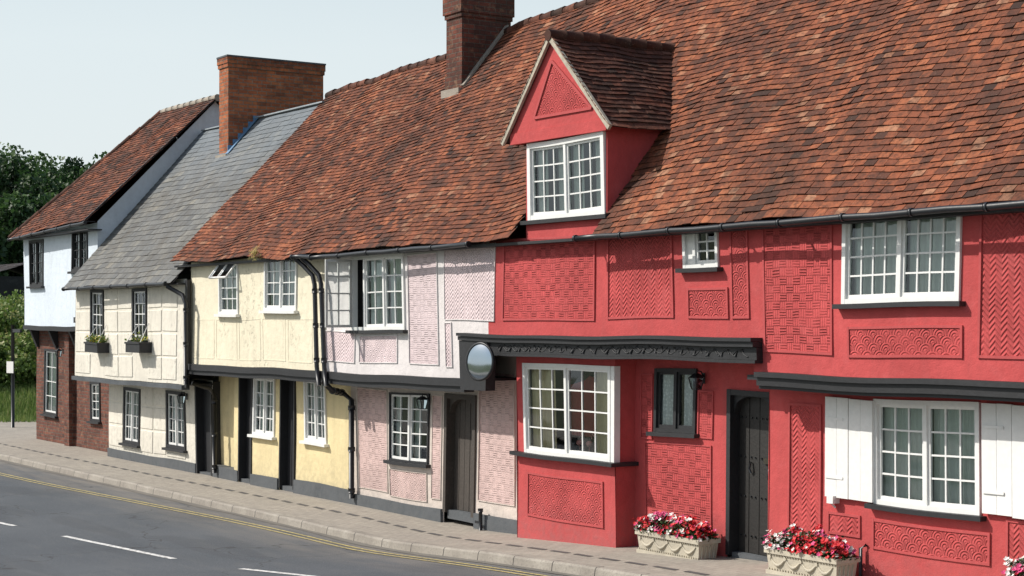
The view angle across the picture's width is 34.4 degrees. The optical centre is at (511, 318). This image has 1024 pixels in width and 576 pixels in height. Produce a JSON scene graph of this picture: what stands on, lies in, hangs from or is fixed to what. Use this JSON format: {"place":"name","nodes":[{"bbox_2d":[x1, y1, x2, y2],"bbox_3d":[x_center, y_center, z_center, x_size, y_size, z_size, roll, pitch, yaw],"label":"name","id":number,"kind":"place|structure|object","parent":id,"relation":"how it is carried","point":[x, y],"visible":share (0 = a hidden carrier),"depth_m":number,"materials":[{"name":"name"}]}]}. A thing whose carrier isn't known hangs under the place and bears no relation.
{"place":"outdoors","nodes":[
{"label":"outdoors","id":0,"kind":"place"},
{"bbox_2d":[0,461,566,575],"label":"road","id":1,"kind":"structure","parent":0,"point":[44,519],"depth_m":25.12,"materials":[{"name":"grey asphalt"}]},
{"bbox_2d":[62,536,176,558],"bbox_3d":[-5.917,3.413,24.715,0.099,0.001,3.352,0,0,-42],"label":"white road marking","id":2,"kind":"object","parent":1,"relation":"on","point":[120,547],"visible":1,"depth_m":24.64,"materials":[{"name":"paint"}]},
{"bbox_2d":[2,475,530,575],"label":"yellow road line","id":3,"kind":"object","parent":1,"relation":"on","point":[281,532],"visible":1,"depth_m":25.98,"materials":[{"name":"paint"}]},
{"bbox_2d":[1,473,546,575],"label":"yellow road line","id":4,"kind":"object","parent":1,"relation":"on","point":[284,530],"visible":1,"depth_m":26.41,"materials":[{"name":"paint"}]},
{"bbox_2d":[241,568,312,575],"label":"white road marking","id":5,"kind":"object","parent":1,"relation":"on","point":[276,572],"visible":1,"depth_m":21.56,"materials":[{"name":"paint"}]},
{"bbox_2d":[0,459,580,575],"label":"road gutter","id":6,"kind":"object","parent":1,"relation":"on","point":[331,536],"visible":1,"depth_m":26.49,"materials":[{"name":"concrete"}]},
{"bbox_2d":[0,453,663,575],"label":"kerb","id":7,"kind":"structure","parent":1,"relation":"on","point":[576,568],"depth_m":25.41,"materials":[{"name":"concrete"}]},
{"bbox_2d":[0,0,581,170],"label":"sky","id":8,"kind":"structure","parent":0,"point":[78,78],"materials":[{"name":"white"}]},
{"bbox_2d":[0,420,781,575],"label":"pavement","id":9,"kind":"structure","parent":0,"point":[21,434],"depth_m":27.40,"materials":[{"name":"beige concrete"}]},
{"bbox_2d":[7,325,21,427],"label":"signpost","id":10,"kind":"object","parent":9,"relation":"on","point":[11,366],"visible":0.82,"depth_m":49.95,"materials":[{"name":"black metal"}]},
{"bbox_2d":[0,443,709,574],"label":"paving strip","id":11,"kind":"object","parent":9,"relation":"on","point":[387,522],"visible":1,"depth_m":26.18,"materials":[{"name":"beige concrete"}]},
{"bbox_2d":[475,508,482,530],"bbox_3d":[-0.522,3.129,25.693,0.084,0.360,0.200,0,0,-34],"label":"boot scraper","id":12,"kind":"object","parent":9,"relation":"on","point":[480,511],"visible":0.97,"depth_m":25.62,"materials":[{"name":"black metal"}]},
{"bbox_2d":[632,510,720,559],"bbox_3d":[2.110,2.808,21.326,0.459,0.641,1.350,0,0,-34],"label":"flower planter","id":13,"kind":"object","parent":9,"relation":"on","point":[657,536],"visible":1,"depth_m":21.15,"materials":[{"name":"stone"}]},
{"bbox_2d":[761,523,859,575],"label":"flower planter","id":14,"kind":"object","parent":9,"relation":"on","point":[785,557],"visible":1,"depth_m":18.84,"materials":[{"name":"stone"}]},
{"bbox_2d":[1001,556,1023,575],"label":"flower planter","id":15,"kind":"object","parent":9,"relation":"on","point":[1017,568],"visible":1,"depth_m":16.49,"materials":[{"name":"stone"}]},
{"bbox_3d":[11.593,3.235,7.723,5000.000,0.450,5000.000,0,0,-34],"label":"ground","id":16,"kind":"structure","parent":0,"visible":0},
{"bbox_2d":[0,263,23,301],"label":"outbuilding","id":17,"kind":"structure","parent":16,"relation":"on","point":[9,284],"depth_m":76.29,"materials":[{"name":"wood"}]},
{"bbox_2d":[0,196,42,275],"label":"tree","id":18,"kind":"object","parent":16,"relation":"on","point":[17,251],"visible":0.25,"depth_m":88.73,"materials":[{"name":"green plant"}]},
{"bbox_2d":[0,152,52,219],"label":"tree","id":19,"kind":"object","parent":16,"relation":"on","point":[10,174],"visible":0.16,"depth_m":104.15,"materials":[{"name":"green plant"}]},
{"bbox_2d":[0,189,58,276],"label":"tree","id":20,"kind":"object","parent":16,"relation":"on","point":[40,201],"visible":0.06,"depth_m":89.95,"materials":[{"name":"green plant"}]},
{"bbox_2d":[19,193,50,207],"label":"tree","id":21,"kind":"object","parent":16,"relation":"on","point":[36,198],"depth_m":96.80,"materials":[{"name":"green plant"}]},
{"bbox_2d":[0,149,73,200],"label":"tree","id":22,"kind":"object","parent":16,"relation":"on","point":[55,188],"visible":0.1,"depth_m":104.69,"materials":[{"name":"green plant"}]},
{"bbox_2d":[0,142,80,196],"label":"tree","id":23,"kind":"object","parent":16,"relation":"on","point":[10,147],"visible":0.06,"depth_m":109.11,"materials":[{"name":"green plant"}]},
{"bbox_2d":[45,166,88,186],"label":"tree","id":24,"kind":"object","parent":16,"relation":"on","point":[79,174],"visible":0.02,"depth_m":108.73,"materials":[{"name":"green plant"}]},
{"bbox_2d":[58,151,106,182],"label":"tree","id":25,"kind":"object","parent":16,"relation":"on","point":[77,163],"visible":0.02,"depth_m":109.94,"materials":[{"name":"green plant"}]},
{"bbox_2d":[7,94,218,451],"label":"white house","id":26,"kind":"structure","parent":16,"relation":"on","point":[65,233],"depth_m":42.70,"materials":[{"name":"white paint"}]},
{"bbox_2d":[26,239,44,288],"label":"window","id":27,"kind":"structure","parent":26,"relation":"in","point":[36,247],"depth_m":44.17,"materials":[{"name":"black paint"}]},
{"bbox_2d":[40,349,57,417],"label":"window","id":28,"kind":"structure","parent":26,"relation":"in","point":[50,399],"depth_m":44.51,"materials":[{"name":"black paint"}]},
{"bbox_2d":[55,347,63,356],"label":"wall lantern","id":29,"kind":"object","parent":26,"relation":"attached to","point":[61,351],"depth_m":43.35,"materials":[{"name":"black metal"}]},
{"bbox_2d":[67,228,87,273],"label":"window","id":30,"kind":"structure","parent":26,"relation":"in","point":[79,241],"depth_m":41.51,"materials":[{"name":"black paint"}]},
{"bbox_2d":[86,382,101,423],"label":"window","id":31,"kind":"structure","parent":26,"relation":"in","point":[94,387],"depth_m":41.61,"materials":[{"name":"black paint"}]},
{"bbox_2d":[61,54,325,475],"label":"cream house","id":32,"kind":"structure","parent":16,"relation":"on","point":[123,282],"depth_m":37.60,"materials":[{"name":"paint"}]},
{"bbox_2d":[86,290,104,342],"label":"window","id":33,"kind":"structure","parent":32,"relation":"in","point":[96,296],"depth_m":38.88,"materials":[{"name":"black paint"}]},
{"bbox_2d":[84,325,108,352],"bbox_3d":[-9.590,0.463,38.174,0.404,0.658,0.912,0,0,-34],"label":"window box","id":34,"kind":"object","parent":32,"relation":"attached to","point":[94,345],"visible":1,"depth_m":37.93,"materials":[{"name":"black paint"}]},
{"bbox_2d":[118,387,140,447],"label":"window","id":35,"kind":"structure","parent":32,"relation":"in","point":[131,396],"depth_m":38.36,"materials":[{"name":"black paint"}]},
{"bbox_2d":[124,323,151,352],"bbox_3d":[-8.105,0.420,35.919,0.398,0.644,0.890,0,0,-34],"label":"window box","id":36,"kind":"object","parent":32,"relation":"attached to","point":[139,346],"visible":1,"depth_m":35.66,"materials":[{"name":"black paint"}]},
{"bbox_2d":[128,288,147,341],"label":"window","id":37,"kind":"structure","parent":32,"relation":"in","point":[139,295],"depth_m":36.56,"materials":[{"name":"black paint"}]},
{"bbox_2d":[162,390,187,452],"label":"window","id":38,"kind":"structure","parent":32,"relation":"in","point":[175,411],"depth_m":36.22,"materials":[{"name":"white paint"}]},
{"bbox_2d":[177,392,186,403],"bbox_3d":[-7.081,1.700,35.547,0.208,0.253,0.158,0,0,-34],"label":"wall lantern","id":39,"kind":"object","parent":32,"relation":"attached to","point":[183,395],"depth_m":35.54,"materials":[{"name":"black metal"}]},
{"bbox_2d":[194,380,220,475],"bbox_3d":[-6.405,2.353,34.914,0.281,2.086,0.882,0,0,-34],"label":"door","id":40,"kind":"structure","parent":32,"relation":"in","point":[203,398],"depth_m":35.15,"materials":[{"name":"black paint"}]},
{"bbox_2d":[169,54,525,503],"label":"yellow house","id":41,"kind":"structure","parent":16,"relation":"on","point":[258,340],"depth_m":31.90,"materials":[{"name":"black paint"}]},
{"bbox_2d":[214,264,239,316],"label":"window","id":42,"kind":"structure","parent":41,"relation":"in","point":[228,288],"depth_m":32.74,"materials":[{"name":"white paint"}]},
{"bbox_2d":[238,378,252,483],"bbox_3d":[-5.249,2.258,33.174,0.276,2.220,0.652,0,0,-34],"label":"door","id":43,"kind":"structure","parent":41,"relation":"in","point":[245,385],"depth_m":33.35,"materials":[{"name":"black paint"}]},
{"bbox_2d":[247,378,276,439],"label":"window","id":44,"kind":"structure","parent":41,"relation":"in","point":[264,389],"depth_m":32.44,"materials":[{"name":"white paint"}]},
{"bbox_2d":[259,261,298,313],"bbox_3d":[-4.116,-0.632,30.752,0.619,1.089,1.506,0,0,-34],"label":"window","id":45,"kind":"structure","parent":41,"relation":"in","point":[280,278],"depth_m":30.65,"materials":[{"name":"white paint"}]},
{"bbox_2d":[278,379,295,491],"bbox_3d":[-4.199,2.233,31.604,0.277,2.236,0.654,0,0,-34],"label":"door","id":46,"kind":"structure","parent":41,"relation":"in","point":[287,406],"depth_m":31.78,"materials":[{"name":"black paint"}]},
{"bbox_2d":[299,382,328,446],"bbox_3d":[-3.454,1.734,30.698,0.602,1.231,1.029,0,0,-34],"label":"window","id":47,"kind":"structure","parent":41,"relation":"in","point":[314,396],"depth_m":30.66,"materials":[{"name":"white paint"}]},
{"bbox_2d":[308,0,801,533],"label":"pink house","id":48,"kind":"structure","parent":16,"relation":"on","point":[448,178],"depth_m":27.38,"materials":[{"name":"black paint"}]},
{"bbox_2d":[345,253,407,333],"bbox_3d":[-2.063,-0.403,27.698,0.612,1.324,1.946,0,0,-34],"label":"window","id":49,"kind":"structure","parent":48,"relation":"in","point":[378,281],"depth_m":27.76,"materials":[{"name":"white paint"}]},
{"bbox_2d":[383,392,430,467],"bbox_3d":[-1.549,1.853,27.805,0.624,1.239,1.427,0,0,-34],"label":"window","id":50,"kind":"structure","parent":48,"relation":"in","point":[409,425],"depth_m":27.96,"materials":[{"name":"white paint"}]},
{"bbox_2d":[416,394,429,408],"bbox_3d":[-1.446,1.359,27.087,0.208,0.253,0.158,0,0,-34],"label":"wall lantern","id":51,"kind":"object","parent":48,"relation":"attached to","point":[426,401],"depth_m":27.08,"materials":[{"name":"black metal"}]},
{"bbox_2d":[442,393,476,522],"bbox_3d":[-0.747,2.220,26.419,0.282,2.022,0.946,0,0,-34],"label":"door","id":52,"kind":"structure","parent":48,"relation":"in","point":[460,411],"depth_m":26.59,"materials":[{"name":"grey wood"}]},
{"bbox_2d":[456,0,1023,575],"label":"red house","id":53,"kind":"structure","parent":16,"relation":"on","point":[848,338],"depth_m":20.20,"materials":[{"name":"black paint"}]},
{"bbox_2d":[466,342,494,380],"bbox_3d":[-0.470,0.635,24.323,0.430,0.579,0.467,0,0,-1],"label":"traffic mirror","id":54,"kind":"object","parent":53,"relation":"attached to","point":[480,360],"visible":1,"depth_m":24.25,"materials":[{"name":"grey mirror"}]},
{"bbox_2d":[576,433,584,450],"bbox_3d":[0.963,1.743,23.194,0.084,0.287,0.182,0,0,-34],"label":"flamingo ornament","id":55,"kind":"object","parent":53,"relation":"in","point":[578,442],"visible":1,"depth_m":23.18,"materials":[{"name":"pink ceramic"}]},
{"bbox_2d":[586,434,593,451],"bbox_3d":[1.089,1.743,23.006,0.084,0.287,0.182,0,0,-34],"label":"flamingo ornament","id":56,"kind":"object","parent":53,"relation":"in","point":[589,443],"visible":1,"depth_m":22.98,"materials":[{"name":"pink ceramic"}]},
{"bbox_2d":[646,368,699,437],"bbox_3d":[2.333,1.114,21.986,0.627,0.923,0.989,0,0,-34],"label":"window","id":57,"kind":"structure","parent":53,"relation":"in","point":[675,402],"depth_m":21.91,"materials":[{"name":"black paint"}]},
{"bbox_2d":[688,370,704,389],"bbox_3d":[2.400,0.792,21.314,0.208,0.253,0.158,0,0,-34],"label":"wall lantern","id":58,"kind":"object","parent":53,"relation":"attached to","point":[699,380],"depth_m":21.30,"materials":[{"name":"black metal"}]},
{"bbox_2d":[675,224,722,272],"bbox_3d":[2.537,-0.868,20.769,0.610,0.587,0.821,0,0,-34],"label":"window","id":59,"kind":"structure","parent":53,"relation":"in","point":[700,252],"depth_m":20.74,"materials":[{"name":"white paint"}]},
{"bbox_2d":[725,389,768,561],"bbox_3d":[3.065,2.004,20.696,0.282,2.214,0.896,0,0,-34],"label":"door","id":60,"kind":"structure","parent":53,"relation":"in","point":[747,412],"depth_m":20.89,"materials":[{"name":"black paint"}]},
{"bbox_2d":[832,216,965,308],"bbox_3d":[4.368,-0.656,18.028,0.632,1.099,1.821,0,0,-34],"label":"window","id":61,"kind":"structure","parent":53,"relation":"in","point":[902,263],"depth_m":17.91,"materials":[{"name":"white paint"}]},
{"bbox_2d":[864,399,986,521],"bbox_3d":[4.703,1.521,18.217,0.620,1.274,1.683,0,0,-34],"label":"window","id":62,"kind":"structure","parent":53,"relation":"in","point":[927,454],"depth_m":18.09,"materials":[{"name":"white paint"}]},
{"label":"bank","id":63,"kind":"structure","parent":0,"visible":0},
{"bbox_2d":[0,343,20,387],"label":"shrub","id":64,"kind":"object","parent":63,"relation":"on","point":[2,362],"visible":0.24,"depth_m":59.38,"materials":[{"name":"green plant"}]},
{"bbox_2d":[0,289,23,314],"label":"shrub","id":65,"kind":"object","parent":63,"relation":"on","point":[14,295],"visible":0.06,"depth_m":67.12,"materials":[{"name":"green plant"}]},
{"bbox_2d":[0,298,23,346],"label":"shrub","id":66,"kind":"object","parent":63,"relation":"on","point":[10,303],"visible":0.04,"depth_m":63.88,"materials":[{"name":"green plant"}]},
{"bbox_2d":[1,295,22,313],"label":"shrub","id":67,"kind":"object","parent":63,"relation":"on","point":[12,303],"visible":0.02,"depth_m":67.32,"materials":[{"name":"green plant"}]},
{"bbox_2d":[0,298,29,338],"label":"shrub","id":68,"kind":"object","parent":63,"relation":"on","point":[19,310],"visible":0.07,"depth_m":62.76,"materials":[{"name":"green plant"}]},
{"bbox_2d":[0,303,34,351],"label":"shrub","id":69,"kind":"object","parent":63,"relation":"on","point":[5,325],"visible":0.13,"depth_m":62.60,"materials":[{"name":"green plant"}]},
{"bbox_2d":[0,380,35,421],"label":"grass","id":70,"kind":"structure","parent":63,"relation":"on","point":[25,397],"depth_m":56.05,"materials":[{"name":"green plant"}]},
{"bbox_2d":[0,347,36,388],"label":"shrub","id":71,"kind":"object","parent":63,"relation":"on","point":[25,367],"visible":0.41,"depth_m":59.11,"materials":[{"name":"green plant"}]},
{"bbox_2d":[0,331,36,359],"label":"shrub","id":72,"kind":"object","parent":63,"relation":"on","point":[27,344],"visible":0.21,"depth_m":60.33,"materials":[{"name":"green plant"}]}
]}

